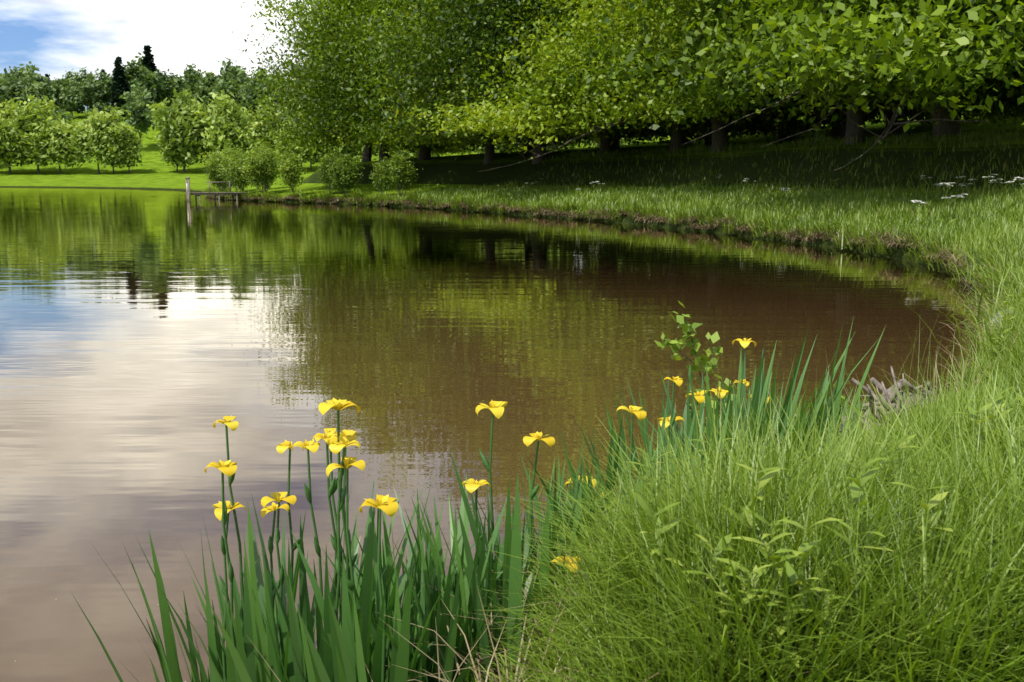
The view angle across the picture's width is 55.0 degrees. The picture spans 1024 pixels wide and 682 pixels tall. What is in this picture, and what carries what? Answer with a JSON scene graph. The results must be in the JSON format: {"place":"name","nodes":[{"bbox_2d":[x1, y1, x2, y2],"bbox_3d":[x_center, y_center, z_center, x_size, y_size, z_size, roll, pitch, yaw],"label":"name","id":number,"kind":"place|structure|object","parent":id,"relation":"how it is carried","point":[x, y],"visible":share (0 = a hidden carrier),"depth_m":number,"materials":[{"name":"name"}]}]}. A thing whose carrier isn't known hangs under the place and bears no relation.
{"place":"outdoors","nodes":[
{"label":"outdoors","id":0,"kind":"place"},
{"bbox_2d":[0,0,324,111],"label":"sky","id":1,"kind":"structure","parent":0,"point":[58,37],"materials":[{"name":"white"}]},
{"bbox_2d":[0,187,987,681],"bbox_3d":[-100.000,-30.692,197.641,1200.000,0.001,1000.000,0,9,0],"label":"pond water","id":2,"kind":"structure","parent":0,"point":[148,337],"depth_m":11.06,"materials":[{"name":"brown liquid"}]},
{"bbox_2d":[0,136,1023,306],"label":"bank ground","id":3,"kind":"structure","parent":0,"point":[435,174],"depth_m":53.09,"materials":[{"name":"green plant"}]},
{"bbox_2d":[206,167,222,189],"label":"willow bush","id":4,"kind":"object","parent":3,"relation":"on","point":[214,183],"visible":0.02,"depth_m":114.72,"materials":[{"name":"green plant"}]},
{"bbox_2d":[205,149,225,191],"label":"willow bush","id":5,"kind":"object","parent":3,"relation":"on","point":[211,163],"visible":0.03,"depth_m":108.65,"materials":[{"name":"green plant"}]},
{"bbox_2d":[199,151,232,190],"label":"willow bush","id":6,"kind":"object","parent":3,"relation":"on","point":[215,173],"visible":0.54,"depth_m":101.31,"materials":[{"name":"green plant"}]},
{"bbox_2d":[185,177,247,200],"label":"wooden dock","id":7,"kind":"object","parent":3,"relation":"on","point":[215,194],"visible":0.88,"depth_m":86.87,"materials":[{"name":"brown wood"}]},
{"bbox_2d":[214,143,245,189],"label":"willow bush","id":8,"kind":"object","parent":3,"relation":"on","point":[225,164],"visible":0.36,"depth_m":95.76,"materials":[{"name":"green plant"}]},
{"bbox_2d":[218,150,251,191],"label":"willow bush","id":9,"kind":"object","parent":3,"relation":"on","point":[237,176],"visible":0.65,"depth_m":92.46,"materials":[{"name":"green plant"}]},
{"bbox_2d":[236,146,252,190],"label":"willow bush","id":10,"kind":"object","parent":3,"relation":"on","point":[243,155],"visible":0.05,"depth_m":99.09,"materials":[{"name":"green plant"}]},
{"bbox_2d":[237,145,278,192],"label":"willow bush","id":11,"kind":"object","parent":3,"relation":"on","point":[261,171],"visible":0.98,"depth_m":86.90,"materials":[{"name":"green plant"}]},
{"bbox_2d":[245,142,281,191],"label":"willow bush","id":12,"kind":"object","parent":3,"relation":"on","point":[273,155],"visible":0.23,"depth_m":89.59,"materials":[{"name":"green plant"}]},
{"bbox_2d":[247,147,282,187],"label":"willow bush","id":13,"kind":"object","parent":3,"relation":"on","point":[269,152],"visible":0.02,"depth_m":102.42,"materials":[{"name":"green plant"}]},
{"bbox_2d":[266,148,280,189],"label":"willow bush","id":14,"kind":"object","parent":3,"relation":"on","point":[275,175],"visible":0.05,"depth_m":96.28,"materials":[{"name":"green plant"}]},
{"bbox_2d":[273,147,306,193],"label":"willow bush","id":15,"kind":"object","parent":3,"relation":"on","point":[289,170],"visible":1,"depth_m":82.88,"materials":[{"name":"green plant"}]},
{"bbox_2d":[313,149,343,193],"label":"willow bush","id":16,"kind":"object","parent":3,"relation":"on","point":[324,163],"visible":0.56,"depth_m":81.32,"materials":[{"name":"green plant"}]},
{"bbox_2d":[323,150,367,197],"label":"willow bush","id":17,"kind":"object","parent":3,"relation":"on","point":[345,174],"visible":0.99,"depth_m":77.53,"materials":[{"name":"green plant"}]},
{"bbox_2d":[213,0,500,162],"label":"oak tree","id":18,"kind":"object","parent":3,"relation":"on","point":[383,145],"visible":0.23,"depth_m":81.47,"materials":[{"name":"green plant"}]},
{"bbox_2d":[368,157,393,193],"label":"willow bush","id":19,"kind":"object","parent":3,"relation":"on","point":[382,179],"visible":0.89,"depth_m":75.33,"materials":[{"name":"green plant"}]},
{"bbox_2d":[224,0,548,160],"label":"oak tree","id":20,"kind":"object","parent":3,"relation":"on","point":[424,154],"visible":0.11,"depth_m":78.42,"materials":[{"name":"green plant"}]},
{"bbox_2d":[283,0,509,161],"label":"oak tree","id":21,"kind":"object","parent":3,"relation":"on","point":[366,156],"visible":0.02,"depth_m":100.01,"materials":[{"name":"green plant"}]},
{"bbox_2d":[381,147,422,194],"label":"willow bush","id":22,"kind":"object","parent":3,"relation":"on","point":[402,171],"visible":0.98,"depth_m":71.30,"materials":[{"name":"green plant"}]},
{"bbox_2d":[312,0,618,164],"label":"oak tree","id":23,"kind":"object","parent":3,"relation":"on","point":[489,156],"visible":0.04,"depth_m":75.17,"materials":[{"name":"green plant"}]},
{"bbox_2d":[72,317,912,681],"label":"iris","id":24,"kind":"object","parent":3,"relation":"on","point":[420,607],"depth_m":3.46,"materials":[{"name":"green plant"}]},
{"bbox_2d":[290,0,702,164],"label":"oak tree","id":25,"kind":"object","parent":3,"relation":"on","point":[445,38],"visible":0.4,"depth_m":64.90,"materials":[{"name":"green plant"}]},
{"bbox_2d":[401,118,623,152],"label":"oak tree","id":26,"kind":"object","parent":3,"relation":"on","point":[530,147],"depth_m":90.27,"materials":[{"name":"green plant"}]},
{"bbox_2d":[471,135,627,153],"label":"oak tree","id":27,"kind":"object","parent":3,"relation":"on","point":[615,146],"depth_m":89.49,"materials":[{"name":"green plant"}]},
{"bbox_2d":[431,0,792,154],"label":"oak tree","id":28,"kind":"object","parent":3,"relation":"on","point":[604,143],"visible":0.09,"depth_m":63.35,"materials":[{"name":"green plant"}]},
{"bbox_2d":[201,128,1023,681],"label":"grass","id":29,"kind":"structure","parent":3,"relation":"on","point":[921,630],"depth_m":2.90,"materials":[{"name":"green plant"}]},
{"bbox_2d":[210,194,1020,347],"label":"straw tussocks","id":30,"kind":"object","parent":3,"relation":"on","point":[810,237],"visible":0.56,"depth_m":35.45,"materials":[{"name":"beige plant"}]},
{"bbox_2d":[390,0,878,175],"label":"oak tree","id":31,"kind":"object","parent":3,"relation":"on","point":[540,114],"visible":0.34,"depth_m":56.39,"materials":[{"name":"green plant"}]},
{"bbox_2d":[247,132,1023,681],"bbox_3d":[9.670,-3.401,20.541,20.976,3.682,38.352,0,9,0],"label":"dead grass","id":32,"kind":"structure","parent":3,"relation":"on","point":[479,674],"depth_m":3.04,"materials":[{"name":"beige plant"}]},
{"bbox_2d":[490,0,877,152],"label":"oak tree","id":33,"kind":"object","parent":3,"relation":"on","point":[676,140],"visible":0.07,"depth_m":57.10,"materials":[{"name":"green plant"}]},
{"bbox_2d":[507,1,875,149],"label":"oak tree","id":34,"kind":"object","parent":3,"relation":"on","point":[707,122],"visible":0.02,"depth_m":62.18,"materials":[{"name":"green plant"}]},
{"bbox_2d":[573,103,830,148],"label":"oak tree","id":35,"kind":"object","parent":3,"relation":"on","point":[740,130],"visible":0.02,"depth_m":71.22,"materials":[{"name":"green plant"}]},
{"bbox_2d":[478,0,1023,176],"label":"oak tree","id":36,"kind":"object","parent":3,"relation":"on","point":[801,51],"visible":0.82,"depth_m":32.10,"materials":[{"name":"green plant"}]},
{"bbox_2d":[652,301,857,459],"bbox_3d":[1.327,0.472,5.637,1.098,1.460,1.013,-8,13,-41],"label":"leafy plant","id":37,"kind":"object","parent":3,"relation":"on","point":[687,329],"visible":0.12,"depth_m":5.49,"materials":[{"name":"green plant"}]},
{"bbox_2d":[526,174,1023,226],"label":"white wildflowers","id":38,"kind":"object","parent":3,"relation":"on","point":[937,200],"visible":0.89,"depth_m":29.73,"materials":[{"name":"white plant"}]},
{"bbox_2d":[531,174,1023,203],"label":"cow parsley umbels","id":39,"kind":"object","parent":38,"relation":"attached to","point":[959,196],"visible":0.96,"depth_m":29.56,"materials":[{"name":"white plant"}]},
{"bbox_2d":[536,0,1023,144],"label":"oak tree","id":40,"kind":"object","parent":3,"relation":"on","point":[853,129],"visible":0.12,"depth_m":47.56,"materials":[{"name":"green plant"}]},
{"bbox_2d":[607,7,991,141],"bbox_3d":[20.471,-24.683,60.246,27.097,25.148,28.041,3,10,18],"label":"oak tree","id":41,"kind":"object","parent":3,"relation":"on","point":[841,133],"visible":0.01,"depth_m":61.79,"materials":[{"name":"green plant"}]},
{"bbox_2d":[583,294,1023,681],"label":"herb plants","id":42,"kind":"object","parent":3,"relation":"on","point":[856,495],"visible":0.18,"depth_m":2.58,"materials":[{"name":"green plant"}]},
{"bbox_2d":[615,0,1023,119],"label":"oak tree","id":43,"kind":"object","parent":3,"relation":"on","point":[990,20],"visible":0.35,"depth_m":31.44,"materials":[{"name":"green plant"}]},
{"bbox_2d":[795,366,950,441],"bbox_3d":[2.890,0.502,7.375,2.212,0.613,1.191,-8,13,-41],"label":"dead brush pile","id":44,"kind":"object","parent":3,"relation":"on","point":[881,386],"visible":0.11,"depth_m":7.49,"materials":[{"name":"grey wood"}]},
{"bbox_2d":[987,308,1012,334],"bbox_3d":[5.696,-0.225,11.101,0.770,0.454,0.749,0,9,0],"label":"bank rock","id":45,"kind":"object","parent":3,"relation":"on","point":[997,318],"visible":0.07,"depth_m":11.00,"materials":[{"name":"grey stone"}]},
{"bbox_2d":[0,111,1023,186],"bbox_3d":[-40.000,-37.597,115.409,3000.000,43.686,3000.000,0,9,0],"label":"grass lawn","id":46,"kind":"structure","parent":0,"point":[152,170],"depth_m":297.41,"materials":[{"name":"green plant"}]},
{"bbox_2d":[0,66,27,82],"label":"tree","id":47,"kind":"object","parent":46,"relation":"on","point":[5,74],"visible":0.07,"depth_m":474.04,"materials":[{"name":"green plant"}]},
{"bbox_2d":[0,108,35,167],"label":"poplar tree","id":48,"kind":"object","parent":46,"relation":"on","point":[3,157],"visible":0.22,"depth_m":316.06,"materials":[{"name":"green plant"}]},
{"bbox_2d":[8,61,38,74],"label":"tree","id":49,"kind":"object","parent":46,"relation":"on","point":[27,66],"visible":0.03,"depth_m":496.44,"materials":[{"name":"green plant"}]},
{"bbox_2d":[0,98,47,173],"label":"poplar tree","id":50,"kind":"object","parent":46,"relation":"on","point":[8,126],"visible":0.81,"depth_m":315.39,"materials":[{"name":"green plant"}]},
{"bbox_2d":[15,74,45,84],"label":"tree","id":51,"kind":"object","parent":46,"relation":"on","point":[27,78],"visible":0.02,"depth_m":463.75,"materials":[{"name":"green plant"}]},
{"bbox_2d":[0,72,68,113],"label":"tree","id":52,"kind":"object","parent":46,"relation":"on","point":[18,93],"visible":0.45,"depth_m":390.73,"materials":[{"name":"green plant"}]},
{"bbox_2d":[21,65,61,103],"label":"tree","id":53,"kind":"object","parent":46,"relation":"on","point":[33,75],"visible":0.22,"depth_m":458.26,"materials":[{"name":"green plant"}]},
{"bbox_2d":[20,77,63,106],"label":"tree","id":54,"kind":"object","parent":46,"relation":"on","point":[57,94],"visible":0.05,"depth_m":462.09,"materials":[{"name":"green plant"}]},
{"bbox_2d":[9,94,91,173],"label":"poplar tree","id":55,"kind":"object","parent":46,"relation":"on","point":[35,119],"visible":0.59,"depth_m":317.20,"materials":[{"name":"green plant"}]},
{"bbox_2d":[18,118,92,173],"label":"poplar tree","id":56,"kind":"object","parent":46,"relation":"on","point":[59,154],"visible":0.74,"depth_m":316.36,"materials":[{"name":"green plant"}]},
{"bbox_2d":[51,77,61,106],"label":"tree","id":57,"kind":"object","parent":46,"relation":"on","point":[54,81],"visible":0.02,"depth_m":530.91,"materials":[{"name":"green plant"}]},
{"bbox_2d":[54,107,74,123],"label":"tree","id":58,"kind":"object","parent":46,"relation":"on","point":[68,116],"visible":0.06,"depth_m":380.03,"materials":[{"name":"green plant"}]},
{"bbox_2d":[59,68,81,110],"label":"tree","id":59,"kind":"object","parent":46,"relation":"on","point":[67,81],"visible":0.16,"depth_m":527.04,"materials":[{"name":"green plant"}]},
{"bbox_2d":[57,84,85,118],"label":"tree","id":60,"kind":"object","parent":46,"relation":"on","point":[71,98],"visible":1,"depth_m":463.29,"materials":[{"name":"green plant"}]},
{"bbox_2d":[72,67,97,114],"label":"tree","id":61,"kind":"object","parent":46,"relation":"on","point":[76,76],"visible":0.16,"depth_m":480.40,"materials":[{"name":"green plant"}]},
{"bbox_2d":[77,93,92,108],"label":"tree","id":62,"kind":"object","parent":46,"relation":"on","point":[89,105],"visible":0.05,"depth_m":498.20,"materials":[{"name":"green plant"}]},
{"bbox_2d":[56,106,132,173],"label":"poplar tree","id":63,"kind":"object","parent":46,"relation":"on","point":[85,138],"visible":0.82,"depth_m":314.75,"materials":[{"name":"green plant"}]},
{"bbox_2d":[77,68,112,106],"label":"tree","id":64,"kind":"object","parent":46,"relation":"on","point":[98,91],"visible":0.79,"depth_m":472.29,"materials":[{"name":"green plant"}]},
{"bbox_2d":[83,100,118,124],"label":"tree","id":65,"kind":"object","parent":46,"relation":"on","point":[98,106],"visible":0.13,"depth_m":397.81,"materials":[{"name":"green plant"}]},
{"bbox_2d":[91,119,143,172],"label":"poplar tree","id":66,"kind":"object","parent":46,"relation":"on","point":[110,130],"visible":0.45,"depth_m":315.47,"materials":[{"name":"green plant"}]},
{"bbox_2d":[107,56,130,120],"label":"conifer","id":67,"kind":"object","parent":46,"relation":"on","point":[120,86],"visible":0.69,"depth_m":454.43,"materials":[{"name":"green plant"}]},
{"bbox_2d":[102,121,144,172],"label":"poplar tree","id":68,"kind":"object","parent":46,"relation":"on","point":[134,143],"visible":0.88,"depth_m":315.81,"materials":[{"name":"green plant"}]},
{"bbox_2d":[112,52,143,94],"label":"tree","id":69,"kind":"object","parent":46,"relation":"on","point":[131,73],"visible":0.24,"depth_m":507.76,"materials":[{"name":"green plant"}]},
{"bbox_2d":[119,82,156,145],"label":"tree","id":70,"kind":"object","parent":46,"relation":"on","point":[140,116],"visible":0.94,"depth_m":373.00,"materials":[{"name":"green plant"}]},
{"bbox_2d":[136,45,166,105],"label":"conifer","id":71,"kind":"object","parent":46,"relation":"on","point":[148,62],"visible":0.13,"depth_m":473.13,"materials":[{"name":"green plant"}]},
{"bbox_2d":[131,65,192,109],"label":"tree","id":72,"kind":"object","parent":46,"relation":"on","point":[156,85],"visible":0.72,"depth_m":450.27,"materials":[{"name":"green plant"}]},
{"bbox_2d":[154,136,199,171],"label":"poplar tree","id":73,"kind":"object","parent":46,"relation":"on","point":[178,158],"visible":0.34,"depth_m":321.98,"materials":[{"name":"green plant"}]},
{"bbox_2d":[146,87,211,171],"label":"poplar tree","id":74,"kind":"object","parent":46,"relation":"on","point":[181,121],"visible":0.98,"depth_m":316.96,"materials":[{"name":"green plant"}]},
{"bbox_2d":[183,62,204,93],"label":"tree","id":75,"kind":"object","parent":46,"relation":"on","point":[190,75],"visible":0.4,"depth_m":498.61,"materials":[{"name":"green plant"}]},
{"bbox_2d":[193,76,212,102],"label":"tree","id":76,"kind":"object","parent":46,"relation":"on","point":[204,90],"visible":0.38,"depth_m":477.29,"materials":[{"name":"green plant"}]},
{"bbox_2d":[200,90,222,113],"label":"tree","id":77,"kind":"object","parent":46,"relation":"on","point":[206,100],"visible":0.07,"depth_m":410.36,"materials":[{"name":"green plant"}]},
{"bbox_2d":[187,65,249,96],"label":"tree","id":78,"kind":"object","parent":46,"relation":"on","point":[208,79],"visible":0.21,"depth_m":480.21,"materials":[{"name":"green plant"}]},
{"bbox_2d":[192,89,262,162],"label":"poplar tree","id":79,"kind":"object","parent":46,"relation":"on","point":[216,125],"visible":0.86,"depth_m":320.23,"materials":[{"name":"green plant"}]},
{"bbox_2d":[207,72,254,117],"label":"tree","id":80,"kind":"object","parent":46,"relation":"on","point":[230,85],"visible":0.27,"depth_m":413.44,"materials":[{"name":"green plant"}]},
{"bbox_2d":[209,57,256,92],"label":"tree","id":81,"kind":"object","parent":46,"relation":"on","point":[230,69],"visible":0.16,"depth_m":459.13,"materials":[{"name":"green plant"}]},
{"bbox_2d":[231,87,262,113],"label":"tree","id":82,"kind":"object","parent":46,"relation":"on","point":[240,94],"visible":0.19,"depth_m":411.39,"materials":[{"name":"green plant"}]},
{"bbox_2d":[248,65,266,93],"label":"tree","id":83,"kind":"object","parent":46,"relation":"on","point":[259,77],"visible":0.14,"depth_m":510.71,"materials":[{"name":"green plant"}]},
{"bbox_2d":[237,97,288,153],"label":"poplar tree","id":84,"kind":"object","parent":46,"relation":"on","point":[260,125],"visible":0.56,"depth_m":335.33,"materials":[{"name":"green plant"}]},
{"bbox_2d":[253,77,303,119],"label":"tree","id":85,"kind":"object","parent":46,"relation":"on","point":[264,86],"visible":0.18,"depth_m":410.54,"materials":[{"name":"green plant"}]},
{"bbox_2d":[266,69,291,90],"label":"tree","id":86,"kind":"object","parent":46,"relation":"on","point":[277,77],"visible":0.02,"depth_m":514.22,"materials":[{"name":"green plant"}]},
{"bbox_2d":[269,104,342,166],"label":"poplar tree","id":87,"kind":"object","parent":46,"relation":"on","point":[301,150],"visible":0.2,"depth_m":322.99,"materials":[{"name":"green plant"}]},
{"bbox_2d":[284,120,341,169],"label":"poplar tree","id":88,"kind":"object","parent":46,"relation":"on","point":[314,155],"visible":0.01,"depth_m":324.89,"materials":[{"name":"green plant"}]},
{"bbox_2d":[319,145,361,161],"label":"poplar tree","id":89,"kind":"object","parent":46,"relation":"on","point":[343,151],"visible":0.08,"depth_m":329.15,"materials":[{"name":"green plant"}]},
{"bbox_2d":[336,134,390,160],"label":"poplar tree","id":90,"kind":"object","parent":46,"relation":"on","point":[354,152],"visible":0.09,"depth_m":329.38,"materials":[{"name":"green plant"}]},
{"bbox_2d":[389,143,431,157],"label":"poplar tree","id":91,"kind":"object","parent":46,"relation":"on","point":[411,155],"visible":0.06,"depth_m":328.00,"materials":[{"name":"green plant"}]},
{"bbox_2d":[459,142,502,154],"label":"poplar tree","id":92,"kind":"object","parent":46,"relation":"on","point":[480,151],"visible":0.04,"depth_m":333.14,"materials":[{"name":"green plant"}]},
{"bbox_2d":[497,143,519,151],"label":"poplar tree","id":93,"kind":"object","parent":46,"relation":"on","point":[503,149],"visible":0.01,"depth_m":354.59,"materials":[{"name":"green plant"}]},
{"bbox_2d":[546,138,589,149],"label":"poplar tree","id":94,"kind":"object","parent":46,"relation":"on","point":[563,143],"visible":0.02,"depth_m":337.42,"materials":[{"name":"green plant"}]},
{"bbox_2d":[586,133,628,146],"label":"poplar tree","id":95,"kind":"object","parent":46,"relation":"on","point":[598,145],"visible":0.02,"depth_m":341.08,"materials":[{"name":"green plant"}]},
{"bbox_2d":[683,130,693,143],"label":"oak tree","id":96,"kind":"object","parent":46,"relation":"on","point":[685,140],"depth_m":86.14,"materials":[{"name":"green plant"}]},
{"bbox_2d":[639,0,1014,143],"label":"oak tree","id":97,"kind":"object","parent":46,"relation":"on","point":[889,116],"visible":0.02,"depth_m":56.00,"materials":[{"name":"green plant"}]},
{"bbox_2d":[788,89,996,122],"bbox_3d":[30.240,-26.848,55.575,37.281,30.035,35.821,-1,9,-5],"label":"oak tree","id":98,"kind":"object","parent":46,"relation":"on","point":[882,105],"depth_m":62.80,"materials":[{"name":"green plant"}]},
{"bbox_2d":[778,110,1016,139],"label":"oak tree","id":99,"kind":"object","parent":46,"relation":"on","point":[794,137],"depth_m":77.64,"materials":[{"name":"green plant"}]},
{"bbox_2d":[804,101,1012,126],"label":"oak tree","id":100,"kind":"object","parent":46,"relation":"on","point":[875,121],"depth_m":77.50,"materials":[{"name":"green plant"}]},
{"bbox_2d":[871,13,1023,124],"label":"oak tree","id":101,"kind":"object","parent":46,"relation":"on","point":[1000,90],"visible":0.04,"depth_m":47.72,"materials":[{"name":"green plant"}]},
{"bbox_2d":[963,29,1023,113],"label":"oak tree","id":102,"kind":"object","parent":46,"relation":"on","point":[1002,87],"visible":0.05,"depth_m":39.59,"materials":[{"name":"green plant"}]}
]}

